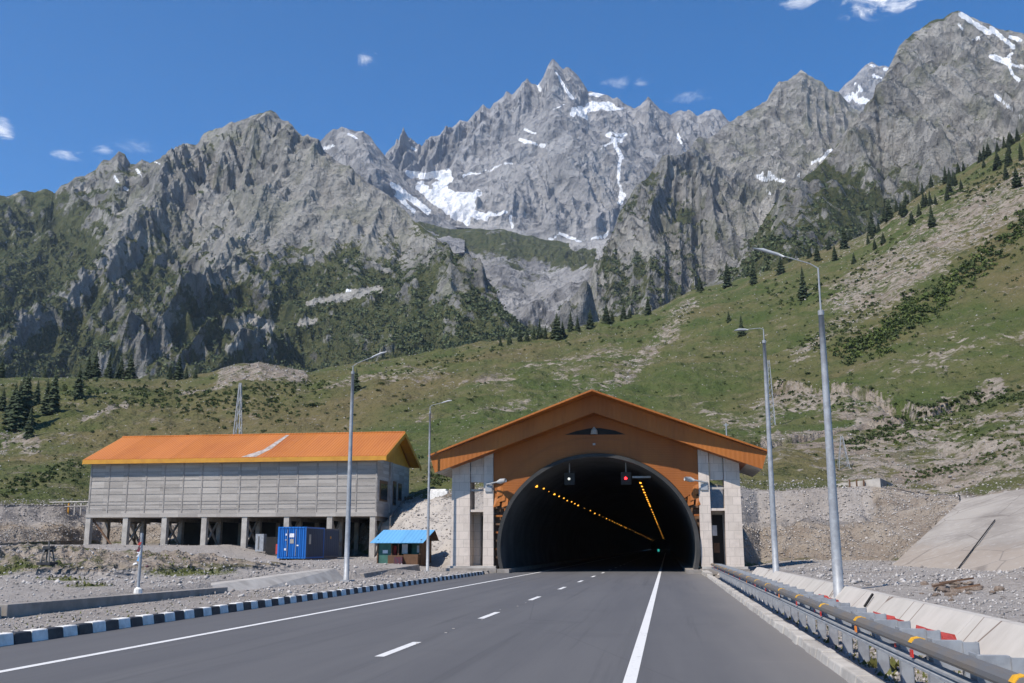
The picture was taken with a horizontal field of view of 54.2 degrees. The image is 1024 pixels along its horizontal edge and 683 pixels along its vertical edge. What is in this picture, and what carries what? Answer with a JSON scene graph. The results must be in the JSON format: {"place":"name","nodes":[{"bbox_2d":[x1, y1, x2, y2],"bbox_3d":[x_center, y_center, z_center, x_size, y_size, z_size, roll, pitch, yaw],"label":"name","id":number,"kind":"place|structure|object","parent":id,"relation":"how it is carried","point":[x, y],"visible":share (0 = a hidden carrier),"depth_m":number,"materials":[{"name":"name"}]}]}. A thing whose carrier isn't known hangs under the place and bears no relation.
{"place":"outdoors","nodes":[
{"label":"outdoors","id":0,"kind":"place"},
{"bbox_2d":[0,110,514,378],"bbox_3d":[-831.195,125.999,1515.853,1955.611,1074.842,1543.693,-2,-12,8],"label":"mountain","id":1,"kind":"structure","parent":0,"point":[272,181],"depth_m":1279.46,"materials":[{"name":"stone"}]},
{"bbox_2d":[0,175,920,378],"bbox_3d":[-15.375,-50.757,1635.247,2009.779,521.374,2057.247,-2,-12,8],"label":"mountain forest","id":2,"kind":"object","parent":1,"relation":"on","point":[488,305],"visible":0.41,"depth_m":1066.82,"materials":[{"name":"plant"}]},
{"bbox_2d":[320,127,464,254],"bbox_3d":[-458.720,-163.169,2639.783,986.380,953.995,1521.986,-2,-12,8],"label":"mountain","id":3,"kind":"structure","parent":0,"point":[363,156],"depth_m":2610.29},
{"bbox_2d":[0,549,847,682],"bbox_3d":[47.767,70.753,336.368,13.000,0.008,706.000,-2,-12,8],"label":"road","id":4,"kind":"structure","parent":0,"point":[653,616],"depth_m":17.47,"materials":[{"name":"asphalt"}]},
{"bbox_2d":[0,133,1023,682],"bbox_3d":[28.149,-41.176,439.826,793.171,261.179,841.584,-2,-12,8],"label":"ground","id":5,"kind":"structure","parent":0,"point":[698,389],"depth_m":211.96,"materials":[{"name":"plant"}]},
{"bbox_2d":[0,357,5,377],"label":"spruce tree","id":6,"kind":"object","parent":5,"relation":"on","point":[2,371],"visible":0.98,"depth_m":337.76,"materials":[{"name":"green plant"}]},
{"bbox_2d":[0,386,7,409],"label":"spruce tree","id":7,"kind":"object","parent":5,"relation":"on","point":[2,403],"visible":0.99,"depth_m":257.89,"materials":[{"name":"green plant"}]},
{"bbox_2d":[0,383,17,423],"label":"spruce tree","id":8,"kind":"object","parent":5,"relation":"on","point":[9,407],"visible":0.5,"depth_m":237.36,"materials":[{"name":"green plant"}]},
{"bbox_2d":[5,383,26,430],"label":"spruce tree","id":9,"kind":"object","parent":5,"relation":"on","point":[17,419],"visible":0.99,"depth_m":234.93,"materials":[{"name":"green plant"}]},
{"bbox_2d":[20,407,34,438],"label":"spruce tree","id":10,"kind":"object","parent":5,"relation":"on","point":[29,430],"visible":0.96,"depth_m":224.47,"materials":[{"name":"green plant"}]},
{"bbox_2d":[21,368,37,424],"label":"spruce tree","id":11,"kind":"object","parent":5,"relation":"on","point":[28,402],"visible":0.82,"depth_m":238.99,"materials":[{"name":"green plant"}]},
{"bbox_2d":[33,379,40,403],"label":"spruce tree","id":12,"kind":"object","parent":5,"relation":"on","point":[37,399],"visible":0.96,"depth_m":265.18,"materials":[{"name":"green plant"}]},
{"bbox_2d":[37,378,50,413],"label":"spruce tree","id":13,"kind":"object","parent":5,"relation":"on","point":[44,403],"visible":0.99,"depth_m":253.24,"materials":[{"name":"green plant"}]},
{"bbox_2d":[36,541,57,564],"bbox_3d":[-19.479,8.880,41.877,0.720,1.032,0.600,-2,-12,8],"label":"steel stand","id":14,"kind":"object","parent":5,"relation":"on","point":[48,549],"visible":0.91,"depth_m":41.78,"materials":[{"name":"grey metal"}]},
{"bbox_2d":[44,367,61,413],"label":"spruce tree","id":15,"kind":"object","parent":5,"relation":"on","point":[53,405],"visible":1,"depth_m":253.44,"materials":[{"name":"green plant"}]},
{"bbox_2d":[71,365,84,397],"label":"spruce tree","id":16,"kind":"object","parent":5,"relation":"on","point":[78,386],"visible":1,"depth_m":274.75,"materials":[{"name":"green plant"}]},
{"bbox_2d":[83,354,91,378],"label":"spruce tree","id":17,"kind":"object","parent":5,"relation":"on","point":[86,374],"visible":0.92,"depth_m":347.95,"materials":[{"name":"green plant"}]},
{"bbox_2d":[89,351,102,378],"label":"spruce tree","id":18,"kind":"object","parent":5,"relation":"on","point":[95,372],"visible":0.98,"depth_m":349.06,"materials":[{"name":"green plant"}]},
{"bbox_2d":[104,354,113,377],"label":"spruce tree","id":19,"kind":"object","parent":5,"relation":"on","point":[108,370],"visible":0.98,"depth_m":349.63,"materials":[{"name":"green plant"}]},
{"bbox_2d":[0,587,227,617],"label":"wall","id":20,"kind":"structure","parent":5,"relation":"on","point":[12,610],"depth_m":25.58,"materials":[{"name":"concrete"}]},
{"bbox_2d":[133,533,143,593],"bbox_3d":[-10.701,6.417,28.736,0.261,1.797,0.260,-2,-12,8],"label":"marker post","id":21,"kind":"object","parent":20,"relation":"on","point":[138,589],"visible":0.84,"depth_m":28.73,"materials":[{"name":"metal"}]},
{"bbox_2d":[115,356,125,378],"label":"spruce tree","id":22,"kind":"object","parent":5,"relation":"on","point":[120,374],"visible":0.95,"depth_m":353.18,"materials":[{"name":"green plant"}]},
{"bbox_2d":[122,354,135,379],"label":"spruce tree","id":23,"kind":"object","parent":5,"relation":"on","point":[130,373],"visible":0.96,"depth_m":354.09,"materials":[{"name":"green plant"}]},
{"bbox_2d":[166,364,173,379],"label":"spruce tree","id":24,"kind":"object","parent":5,"relation":"on","point":[169,375],"visible":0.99,"depth_m":357.75,"materials":[{"name":"green plant"}]},
{"bbox_2d":[173,356,184,379],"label":"spruce tree","id":25,"kind":"object","parent":5,"relation":"on","point":[178,373],"visible":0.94,"depth_m":359.82,"materials":[{"name":"green plant"}]},
{"bbox_2d":[233,383,241,433],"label":"lattice mast","id":26,"kind":"object","parent":5,"relation":"on","point":[237,412],"visible":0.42,"depth_m":123.21,"materials":[{"name":"metal"}]},
{"bbox_2d":[0,571,484,646],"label":"painted kerb","id":27,"kind":"structure","parent":5,"relation":"on","point":[26,636],"depth_m":22.45,"materials":[{"name":"white paint"}]},
{"bbox_2d":[82,431,421,557],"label":"stilted building","id":28,"kind":"structure","parent":5,"relation":"on","point":[242,490],"depth_m":95.08,"materials":[{"name":"concrete"}]},
{"bbox_2d":[51,501,87,514],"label":"railing","id":29,"kind":"object","parent":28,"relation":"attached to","point":[74,506],"visible":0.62,"depth_m":104.53,"materials":[{"name":"metal"}]},
{"bbox_2d":[379,480,387,501],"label":"window","id":30,"kind":"structure","parent":28,"relation":"in","point":[383,493],"depth_m":93.83,"materials":[{"name":"black glass"}]},
{"bbox_2d":[392,481,396,504],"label":"window","id":31,"kind":"structure","parent":28,"relation":"in","point":[394,482],"depth_m":97.61,"materials":[{"name":"black glass"}]},
{"bbox_2d":[398,483,401,500],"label":"window","id":32,"kind":"structure","parent":28,"relation":"in","point":[399,485],"depth_m":99.60,"materials":[{"name":"black glass"}]},
{"bbox_2d":[255,534,266,550],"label":"metal cabinet","id":33,"kind":"object","parent":5,"relation":"on","point":[260,543],"visible":0.96,"depth_m":91.52,"materials":[{"name":"metal"}]},
{"bbox_2d":[265,537,277,554],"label":"dark wall","id":34,"kind":"structure","parent":5,"relation":"on","point":[271,543],"depth_m":90.65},
{"bbox_2d":[211,568,342,590],"bbox_3d":[-9.294,9.721,40.646,1.285,0.719,12.429,-2,-12,10],"label":"concrete apron","id":35,"kind":"object","parent":5,"relation":"on","point":[323,575],"visible":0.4,"depth_m":40.49,"materials":[{"name":"concrete"}]},
{"bbox_2d":[277,527,324,559],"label":"shipping container","id":36,"kind":"object","parent":5,"relation":"on","point":[302,543],"visible":0.99,"depth_m":78.09,"materials":[{"name":"blue metal"}]},
{"bbox_2d":[322,529,338,558],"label":"shipping container","id":37,"kind":"object","parent":5,"relation":"on","point":[331,543],"visible":0.38,"depth_m":84.06,"materials":[{"name":"blue metal"}]},
{"bbox_2d":[350,367,360,394],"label":"spruce tree","id":38,"kind":"object","parent":5,"relation":"on","point":[357,387],"visible":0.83,"depth_m":272.83,"materials":[{"name":"green plant"}]},
{"bbox_2d":[340,351,386,581],"bbox_3d":[-6.823,5.724,46.348,1.874,10.646,0.440,-2,-12,8],"label":"street lamp","id":39,"kind":"object","parent":5,"relation":"on","point":[347,537],"visible":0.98,"depth_m":46.17,"materials":[{"name":"metal"}]},
{"bbox_2d":[359,564,419,577],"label":"concrete ramp","id":40,"kind":"structure","parent":5,"relation":"on","point":[415,567],"depth_m":58.83,"materials":[{"name":"concrete"}]},
{"bbox_2d":[388,554,419,564],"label":"market counter","id":41,"kind":"object","parent":5,"relation":"on","point":[406,559],"visible":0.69,"depth_m":71.57,"materials":[{"name":"wood"}]},
{"bbox_2d":[370,530,438,565],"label":"roadside hut","id":42,"kind":"object","parent":5,"relation":"on","point":[395,542],"visible":0.74,"depth_m":73.12,"materials":[{"name":"blue metal"}]},
{"bbox_2d":[426,400,451,571],"bbox_3d":[-4.676,9.129,63.489,1.672,10.876,0.440,-2,-12,8],"label":"street lamp","id":43,"kind":"object","parent":5,"relation":"on","point":[428,528],"visible":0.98,"depth_m":63.34,"materials":[{"name":"metal"}]},
{"bbox_2d":[430,489,448,499],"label":"white block","id":44,"kind":"structure","parent":5,"relation":"on","point":[434,493],"depth_m":94.20,"materials":[{"name":"paint"}]},
{"bbox_2d":[0,550,960,682],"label":"weeds","id":45,"kind":"object","parent":5,"relation":"on","point":[872,662],"visible":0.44,"depth_m":28.16,"materials":[{"name":"green plant"}]},
{"bbox_2d":[0,159,1023,499],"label":"hillside scrub","id":46,"kind":"object","parent":5,"relation":"on","point":[838,343],"visible":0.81,"depth_m":248.51,"materials":[{"name":"green plant"}]},
{"bbox_2d":[0,135,1023,682],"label":"gravel stones","id":47,"kind":"object","parent":5,"relation":"on","point":[814,569],"visible":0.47,"depth_m":75.45,"materials":[{"name":"gravel"}]},
{"bbox_2d":[536,319,542,338],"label":"spruce tree","id":48,"kind":"object","parent":5,"relation":"on","point":[539,334],"visible":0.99,"depth_m":404.34,"materials":[{"name":"green plant"}]},
{"bbox_2d":[549,312,564,339],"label":"spruce tree","id":49,"kind":"object","parent":5,"relation":"on","point":[556,332],"visible":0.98,"depth_m":398.14,"materials":[{"name":"green plant"}]},
{"bbox_2d":[567,310,574,331],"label":"spruce tree","id":50,"kind":"object","parent":5,"relation":"on","point":[570,328],"visible":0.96,"depth_m":430.17,"materials":[{"name":"green plant"}]},
{"bbox_2d":[584,310,594,329],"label":"spruce tree","id":51,"kind":"object","parent":5,"relation":"on","point":[590,323],"visible":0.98,"depth_m":437.44,"materials":[{"name":"green plant"}]},
{"bbox_2d":[430,389,766,574],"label":"tunnel portal","id":52,"kind":"object","parent":5,"relation":"on","point":[520,521],"visible":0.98,"depth_m":64.64,"materials":[{"name":"concrete"}]},
{"bbox_2d":[481,516,482,564],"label":"door","id":53,"kind":"structure","parent":52,"relation":"in","point":[482,516],"depth_m":65.40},
{"bbox_2d":[485,478,506,491],"bbox_3d":[-1.060,9.252,64.419,1.569,0.809,0.324,-8,-14,33],"label":"bracket lamp","id":54,"kind":"object","parent":52,"relation":"attached to","point":[488,487],"visible":1,"depth_m":64.61,"materials":[{"name":"metal"}]},
{"bbox_2d":[564,463,574,484],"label":"traffic signal","id":55,"kind":"object","parent":52,"relation":"hanging from","point":[569,478],"visible":0.99,"depth_m":65.62,"materials":[{"name":"metal"}]},
{"bbox_2d":[621,463,631,484],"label":"traffic signal","id":56,"kind":"object","parent":52,"relation":"hanging from","point":[625,477],"visible":0.97,"depth_m":65.07,"materials":[{"name":"metal"}]},
{"bbox_2d":[684,477,707,489],"bbox_3d":[11.514,8.868,62.549,1.569,0.809,0.324,4,-12,-17],"label":"bracket lamp","id":57,"kind":"object","parent":52,"relation":"attached to","point":[704,485],"visible":1,"depth_m":62.59,"materials":[{"name":"metal"}]},
{"bbox_2d":[712,515,723,563],"bbox_3d":[13.039,12.581,63.256,0.660,3.180,0.060,-2,-12,8],"label":"door","id":58,"kind":"structure","parent":52,"relation":"in","point":[717,520],"depth_m":63.24,"materials":[{"name":"metal"}]},
{"bbox_2d":[600,305,612,323],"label":"spruce tree","id":59,"kind":"object","parent":5,"relation":"on","point":[606,318],"visible":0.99,"depth_m":440.73,"materials":[{"name":"green plant"}]},
{"bbox_2d":[619,303,626,320],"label":"spruce tree","id":60,"kind":"object","parent":5,"relation":"on","point":[623,315],"visible":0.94,"depth_m":445.88,"materials":[{"name":"green plant"}]},
{"bbox_2d":[643,295,651,314],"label":"spruce tree","id":61,"kind":"object","parent":5,"relation":"on","point":[647,310],"visible":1,"depth_m":456.97,"materials":[{"name":"green plant"}]},
{"bbox_2d":[696,276,702,291],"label":"spruce tree","id":62,"kind":"object","parent":5,"relation":"on","point":[699,287],"visible":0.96,"depth_m":538.44,"materials":[{"name":"green plant"}]},
{"bbox_2d":[722,262,731,287],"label":"spruce tree","id":63,"kind":"object","parent":5,"relation":"on","point":[727,280],"visible":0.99,"depth_m":520.11,"materials":[{"name":"green plant"}]},
{"bbox_2d":[737,315,745,336],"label":"spruce tree","id":64,"kind":"object","parent":5,"relation":"on","point":[741,333],"visible":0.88,"depth_m":299.34,"materials":[{"name":"green plant"}]},
{"bbox_2d":[749,259,757,283],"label":"spruce tree","id":65,"kind":"object","parent":5,"relation":"on","point":[752,276],"visible":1,"depth_m":469.02,"materials":[{"name":"green plant"}]},
{"bbox_2d":[734,328,778,572],"bbox_3d":[10.862,4.944,44.283,1.523,11.342,0.440,-2,-12,8],"label":"street lamp","id":66,"kind":"object","parent":5,"relation":"on","point":[775,559],"visible":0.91,"depth_m":43.98,"materials":[{"name":"metal"}]},
{"bbox_2d":[767,360,775,424],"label":"lattice mast","id":67,"kind":"object","parent":5,"relation":"on","point":[771,392],"visible":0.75,"depth_m":174.10,"materials":[{"name":"metal"}]},
{"bbox_2d":[776,256,785,274],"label":"spruce tree","id":68,"kind":"object","parent":5,"relation":"on","point":[780,269],"visible":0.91,"depth_m":486.73,"materials":[{"name":"green plant"}]},
{"bbox_2d":[701,570,883,682],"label":"stone kerb","id":69,"kind":"structure","parent":5,"relation":"on","point":[835,662],"depth_m":16.07,"materials":[{"name":"concrete"}]},
{"bbox_2d":[753,248,843,597],"bbox_3d":[7.815,2.190,27.251,1.974,9.921,0.440,-2,-12,8],"label":"street lamp","id":70,"kind":"object","parent":5,"relation":"on","point":[837,572],"visible":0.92,"depth_m":26.84,"materials":[{"name":"metal"}]},
{"bbox_2d":[797,266,808,300],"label":"spruce tree","id":71,"kind":"object","parent":5,"relation":"on","point":[802,291],"visible":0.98,"depth_m":339.48,"materials":[{"name":"green plant"}]},
{"bbox_2d":[806,245,812,258],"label":"spruce tree","id":72,"kind":"object","parent":5,"relation":"on","point":[809,254],"visible":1,"depth_m":537.64,"materials":[{"name":"green plant"}]},
{"bbox_2d":[813,242,820,260],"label":"spruce tree","id":73,"kind":"object","parent":5,"relation":"on","point":[817,257],"visible":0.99,"depth_m":494.86,"materials":[{"name":"green plant"}]},
{"bbox_2d":[831,245,838,260],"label":"spruce tree","id":74,"kind":"object","parent":5,"relation":"on","point":[834,256],"visible":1,"depth_m":460.90,"materials":[{"name":"green plant"}]},
{"bbox_2d":[837,436,849,469],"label":"lattice mast","id":75,"kind":"object","parent":5,"relation":"on","point":[844,449],"visible":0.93,"depth_m":100.39,"materials":[{"name":"metal"}]},
{"bbox_2d":[839,225,848,249],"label":"spruce tree","id":76,"kind":"object","parent":5,"relation":"on","point":[844,244],"visible":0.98,"depth_m":521.83,"materials":[{"name":"green plant"}]},
{"bbox_2d":[836,478,892,487],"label":"parapet","id":77,"kind":"structure","parent":5,"relation":"on","point":[878,482],"depth_m":88.34,"materials":[{"name":"concrete"}]},
{"bbox_2d":[711,563,1023,682],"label":"guardrail","id":78,"kind":"object","parent":5,"relation":"on","point":[943,661],"visible":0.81,"depth_m":12.39,"materials":[{"name":"metal"}]},
{"bbox_2d":[867,211,876,234],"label":"spruce tree","id":79,"kind":"object","parent":5,"relation":"on","point":[871,221],"visible":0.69,"depth_m":538.22,"materials":[{"name":"green plant"}]},
{"bbox_2d":[752,567,1023,657],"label":"drain wall","id":80,"kind":"structure","parent":5,"relation":"on","point":[991,635],"depth_m":17.02,"materials":[{"name":"concrete"}]},
{"bbox_2d":[873,611,903,620],"bbox_3d":[6.450,4.871,17.051,0.346,0.438,1.700,-2,-12,8],"label":"cloth strip","id":81,"kind":"object","parent":80,"relation":"on","point":[889,617],"visible":0.14,"depth_m":17.00,"materials":[{"name":"fabric"}]},
{"bbox_2d":[916,625,956,639],"bbox_3d":[5.985,4.253,14.049,0.346,0.434,1.500,-2,-12,8],"label":"cloth strip","id":82,"kind":"object","parent":80,"relation":"on","point":[946,636],"visible":0.11,"depth_m":13.50,"materials":[{"name":"fabric"}]},
{"bbox_2d":[882,199,893,221],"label":"spruce tree","id":83,"kind":"object","parent":5,"relation":"on","point":[888,214],"visible":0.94,"depth_m":553.39,"materials":[{"name":"green plant"}]},
{"bbox_2d":[900,199,907,216],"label":"spruce tree","id":84,"kind":"object","parent":5,"relation":"on","point":[904,211],"visible":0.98,"depth_m":514.41,"materials":[{"name":"green plant"}]},
{"bbox_2d":[907,211,915,225],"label":"spruce tree","id":85,"kind":"object","parent":5,"relation":"on","point":[911,220],"visible":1,"depth_m":428.25,"materials":[{"name":"green plant"}]},
{"bbox_2d":[920,190,926,207],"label":"spruce tree","id":86,"kind":"object","parent":5,"relation":"on","point":[923,203],"visible":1,"depth_m":484.72,"materials":[{"name":"green plant"}]},
{"bbox_2d":[826,205,1023,456],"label":"bright scrub","id":87,"kind":"object","parent":5,"relation":"on","point":[900,308],"visible":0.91,"depth_m":250.24,"materials":[{"name":"green plant"}]},
{"bbox_2d":[927,204,937,228],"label":"spruce tree","id":88,"kind":"object","parent":5,"relation":"on","point":[932,221],"visible":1,"depth_m":380.39,"materials":[{"name":"green plant"}]},
{"bbox_2d":[942,167,946,184],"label":"spruce tree","id":89,"kind":"object","parent":5,"relation":"on","point":[944,178],"visible":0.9,"depth_m":561.27,"materials":[{"name":"green plant"}]},
{"bbox_2d":[944,187,949,200],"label":"spruce tree","id":90,"kind":"object","parent":5,"relation":"on","point":[946,197],"visible":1,"depth_m":468.94,"materials":[{"name":"green plant"}]},
{"bbox_2d":[939,577,973,582],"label":"timber beam","id":91,"kind":"structure","parent":5,"relation":"on","point":[959,580],"depth_m":25.61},
{"bbox_2d":[893,489,1023,570],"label":"slope slab","id":92,"kind":"structure","parent":5,"relation":"on","point":[983,533],"depth_m":53.19,"materials":[{"name":"concrete"}]},
{"bbox_2d":[985,143,991,155],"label":"spruce tree","id":93,"kind":"object","parent":5,"relation":"on","point":[988,151],"visible":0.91,"depth_m":581.45,"materials":[{"name":"green plant"}]},
{"bbox_2d":[992,150,1002,170],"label":"spruce tree","id":94,"kind":"object","parent":5,"relation":"on","point":[997,163],"visible":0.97,"depth_m":478.17,"materials":[{"name":"green plant"}]},
{"bbox_2d":[993,586,1004,590],"bbox_3d":[11.651,5.926,23.944,0.252,0.155,0.196,4,-12,-21],"label":"boulder","id":95,"kind":"object","parent":5,"relation":"on","point":[999,588],"visible":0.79,"depth_m":23.88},
{"bbox_2d":[1002,163,1009,179],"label":"spruce tree","id":96,"kind":"object","parent":5,"relation":"on","point":[1005,174],"visible":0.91,"depth_m":426.94,"materials":[{"name":"green plant"}]},
{"bbox_2d":[1004,150,1009,165],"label":"spruce tree","id":97,"kind":"object","parent":5,"relation":"on","point":[1007,159],"visible":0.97,"depth_m":466.58,"materials":[{"name":"green plant"}]},
{"bbox_2d":[1011,167,1022,187],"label":"spruce tree","id":98,"kind":"object","parent":5,"relation":"on","point":[1016,180],"visible":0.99,"depth_m":378.00,"materials":[{"name":"green plant"}]},
{"bbox_2d":[0,0,1023,195],"label":"sky","id":99,"kind":"structure","parent":0,"point":[83,83],"materials":[{"name":"blue"}]},
{"bbox_2d":[417,221,609,331],"bbox_3d":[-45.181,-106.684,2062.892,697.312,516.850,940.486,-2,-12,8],"label":"mountain","id":100,"kind":"structure","parent":0,"point":[534,279],"depth_m":2098.23,"materials":[{"name":"stone"}]},
{"bbox_2d":[385,59,729,242],"bbox_3d":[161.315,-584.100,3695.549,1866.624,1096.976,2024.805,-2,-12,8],"label":"mountain","id":101,"kind":"structure","parent":0,"point":[559,153],"depth_m":3294.07,"materials":[{"name":"stone"}]},
{"bbox_2d":[560,70,860,329],"bbox_3d":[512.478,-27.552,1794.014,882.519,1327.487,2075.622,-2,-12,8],"label":"mountain","id":102,"kind":"structure","parent":0,"point":[746,166],"depth_m":1616.54,"materials":[{"name":"stone"}]},
{"bbox_2d":[703,11,1023,287],"bbox_3d":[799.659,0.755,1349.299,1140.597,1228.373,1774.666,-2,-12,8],"label":"mountain","id":103,"kind":"structure","parent":0,"point":[949,91],"depth_m":1186.02,"materials":[{"name":"stone"}]},
{"bbox_2d":[839,62,888,111],"bbox_3d":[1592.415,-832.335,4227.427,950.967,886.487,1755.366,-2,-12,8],"label":"mountain","id":104,"kind":"structure","parent":0,"point":[856,92],"depth_m":4257.30,"materials":[{"name":"stone"}]},
{"bbox_3d":[10.704,6.174,24.906,0.221,0.177,0.293,-6,-1,20],"label":"boulder","id":105,"kind":"object","parent":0,"visible":0},
{"bbox_2d":[932,580,954,586],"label":"timber beam","id":106,"kind":"structure","parent":105,"relation":"on","point":[945,583],"depth_m":25.01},
{"bbox_3d":[10.729,6.088,24.305,0.165,0.088,0.141,12,-16,-20],"label":"boulder","id":107,"kind":"object","parent":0,"visible":0},
{"bbox_2d":[954,584,979,588],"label":"timber beam","id":108,"kind":"structure","parent":107,"relation":"on","point":[974,585],"depth_m":24.06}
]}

